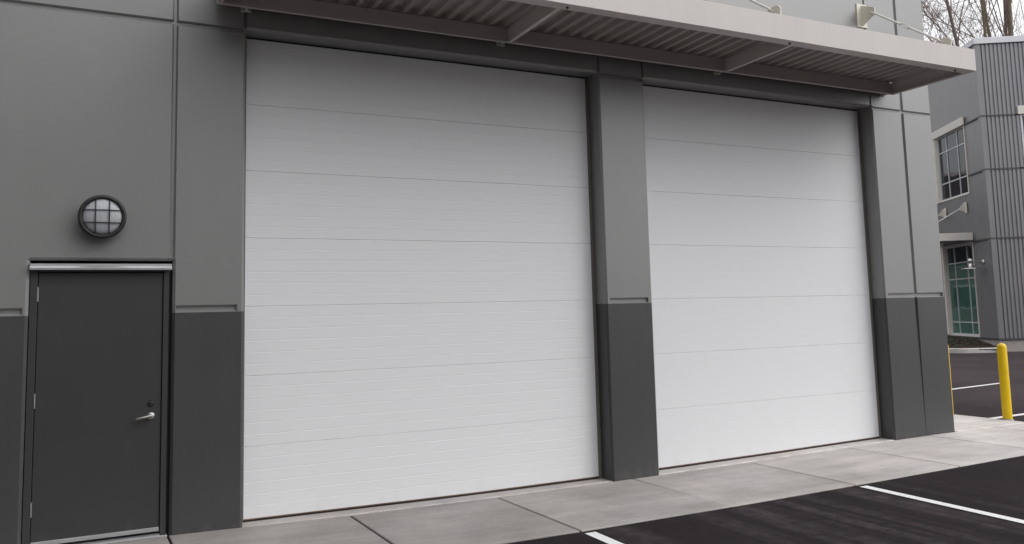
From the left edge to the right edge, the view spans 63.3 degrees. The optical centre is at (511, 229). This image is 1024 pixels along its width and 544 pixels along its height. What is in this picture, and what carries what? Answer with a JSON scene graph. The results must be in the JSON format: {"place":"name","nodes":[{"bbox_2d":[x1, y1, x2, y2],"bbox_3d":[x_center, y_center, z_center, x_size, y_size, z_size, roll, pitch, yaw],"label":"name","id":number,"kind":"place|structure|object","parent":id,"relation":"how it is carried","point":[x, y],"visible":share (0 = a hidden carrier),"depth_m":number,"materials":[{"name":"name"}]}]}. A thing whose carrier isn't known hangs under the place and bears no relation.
{"place":"outdoors","nodes":[
{"label":"outdoors","id":0,"kind":"place"},
{"bbox_2d":[108,415,1023,543],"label":"sidewalk","id":1,"kind":"structure","parent":0,"point":[516,515],"depth_m":7.81,"materials":[{"name":"concrete"}]},
{"bbox_2d":[948,346,954,414],"bbox_3d":[6.645,2.327,12.691,0.152,1.205,0.152,1,-6,-26],"label":"bollard","id":2,"kind":"object","parent":1,"relation":"on","point":[950,377],"visible":0.06,"depth_m":12.65,"materials":[{"name":"yellow metal"}]},
{"bbox_2d":[997,343,1013,420],"bbox_3d":[7.144,2.248,12.033,0.152,1.205,0.152,1,-6,-26],"label":"bollard","id":3,"kind":"object","parent":1,"relation":"on","point":[1004,381],"visible":0.83,"depth_m":11.99,"materials":[{"name":"yellow metal"}]},
{"bbox_2d":[167,351,1023,543],"bbox_3d":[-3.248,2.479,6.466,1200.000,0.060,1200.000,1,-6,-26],"label":"ground","id":4,"kind":"structure","parent":0,"point":[857,514],"depth_m":7.04,"materials":[{"name":"black asphalt"}]},
{"bbox_2d":[0,0,954,543],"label":"warehouse","id":5,"kind":"structure","parent":4,"relation":"on","point":[336,266],"depth_m":8.08,"materials":[{"name":"grey paint"}]},
{"bbox_2d":[29,272,162,543],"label":"entry door","id":6,"kind":"structure","parent":5,"relation":"in","point":[97,396],"depth_m":6.60,"materials":[{"name":"grey metal"}]},
{"bbox_2d":[78,195,126,238],"bbox_3d":[-3.284,-0.103,6.656,0.352,0.352,0.156,1,-6,-26],"label":"wall lamp","id":7,"kind":"object","parent":5,"relation":"attached to","point":[102,216],"visible":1,"depth_m":6.61,"materials":[{"name":"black glass"}]},
{"bbox_2d":[242,37,601,522],"bbox_3d":[-0.772,0.437,8.206,3.720,4.460,0.104,1,-6,-26],"label":"overhead door","id":8,"kind":"structure","parent":5,"relation":"in","point":[420,316],"depth_m":8.05,"materials":[{"name":"white metal"}]},
{"bbox_2d":[217,0,975,96],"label":"canopy","id":9,"kind":"object","parent":5,"relation":"attached to","point":[770,43],"visible":1,"depth_m":8.73,"materials":[{"name":"grey metal"}]},
{"bbox_2d":[643,85,881,469],"bbox_3d":[3.036,0.529,10.084,3.655,4.460,0.104,1,-6,-26],"label":"overhead door","id":10,"kind":"structure","parent":5,"relation":"in","point":[764,337],"depth_m":9.98,"materials":[{"name":"white metal"}]},
{"bbox_2d":[585,532,622,543],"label":"parking line","id":11,"kind":"object","parent":4,"relation":"on","point":[603,538],"visible":1,"depth_m":6.46,"materials":[{"name":"white paint"}]},
{"bbox_2d":[860,486,1023,522],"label":"parking line","id":12,"kind":"object","parent":4,"relation":"on","point":[951,505],"visible":1,"depth_m":7.19,"materials":[{"name":"white paint"}]},
{"bbox_2d":[921,0,1011,39],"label":"bare tree","id":13,"kind":"object","parent":4,"relation":"on","point":[976,19],"visible":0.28,"depth_m":53.25,"materials":[{"name":"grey plant"}]},
{"bbox_2d":[922,0,1019,46],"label":"bare tree","id":14,"kind":"object","parent":4,"relation":"on","point":[968,22],"visible":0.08,"depth_m":53.87,"materials":[{"name":"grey plant"}]},
{"bbox_2d":[947,336,996,349],"bbox_3d":[16.494,4.398,33.074,1.716,0.318,9.436,-2,-6,6],"label":"planting bed","id":15,"kind":"object","parent":4,"relation":"on","point":[980,345],"visible":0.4,"depth_m":29.78,"materials":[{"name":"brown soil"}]},
{"bbox_2d":[921,0,1023,46],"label":"bare tree","id":16,"kind":"object","parent":4,"relation":"on","point":[951,18],"visible":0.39,"depth_m":44.26,"materials":[{"name":"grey plant"}]},
{"bbox_2d":[949,347,996,352],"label":"kerb","id":17,"kind":"structure","parent":4,"relation":"on","point":[969,350],"depth_m":28.42,"materials":[{"name":"concrete"}]},
{"bbox_2d":[926,0,1023,43],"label":"bare tree","id":18,"kind":"object","parent":4,"relation":"on","point":[1004,8],"visible":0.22,"depth_m":50.44,"materials":[{"name":"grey plant"}]},
{"bbox_2d":[928,35,1023,351],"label":"corrugated building","id":19,"kind":"structure","parent":4,"relation":"on","point":[977,123],"depth_m":29.67,"materials":[{"name":"grey metal"}]},
{"bbox_2d":[931,117,969,203],"bbox_3d":[17.017,-2.637,32.179,0.180,2.900,2.940,-2,-6,6],"label":"window","id":20,"kind":"structure","parent":19,"relation":"in","point":[950,155],"depth_m":32.31,"materials":[{"name":"glass"}]},
{"bbox_2d":[938,202,972,245],"bbox_3d":[16.093,-0.182,32.010,1.920,1.450,2.840,-2,-6,6],"label":"entrance canopy","id":21,"kind":"object","parent":19,"relation":"attached to","point":[946,237],"visible":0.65,"depth_m":30.55,"materials":[{"name":"grey metal"}]},
{"bbox_2d":[944,241,980,336],"bbox_3d":[17.170,2.280,31.632,0.120,3.500,2.530,-2,-6,6],"label":"window","id":22,"kind":"structure","parent":19,"relation":"in","point":[961,283],"depth_m":31.78,"materials":[{"name":"glass"}]},
{"bbox_2d":[961,258,983,268],"bbox_3d":[16.491,1.208,29.807,0.752,0.380,0.656,1,-6,-26],"label":"barn lamp","id":23,"kind":"object","parent":19,"relation":"attached to","point":[970,261],"visible":1,"depth_m":29.72,"materials":[{"name":"white metal"}]},
{"bbox_2d":[1017,105,1023,168],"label":"window","id":24,"kind":"structure","parent":19,"relation":"in","point":[1020,109],"depth_m":29.37,"materials":[{"name":"metal"}]},
{"bbox_2d":[952,383,999,389],"bbox_3d":[8.091,3.155,16.185,5.473,0.020,0.110,2,-7,-32],"label":"parking line","id":25,"kind":"object","parent":4,"relation":"on","point":[975,386],"visible":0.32,"depth_m":17.09,"materials":[{"name":"white paint"}]},
{"bbox_2d":[933,0,1022,41],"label":"bare tree","id":26,"kind":"object","parent":4,"relation":"on","point":[987,25],"visible":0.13,"depth_m":50.07,"materials":[{"name":"brown plant"}]},
{"bbox_2d":[952,0,1023,36],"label":"bare tree","id":27,"kind":"object","parent":4,"relation":"on","point":[1006,21],"visible":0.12,"depth_m":48.67,"materials":[{"name":"brown plant"}]},
{"bbox_2d":[992,413,1023,418],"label":"parking line","id":28,"kind":"object","parent":4,"relation":"on","point":[1013,415],"visible":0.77,"depth_m":12.45,"materials":[{"name":"white paint"}]},
{"bbox_2d":[921,0,1023,46],"label":"sky","id":29,"kind":"structure","parent":0,"point":[1015,2],"materials":[{"name":"white"}]}
]}

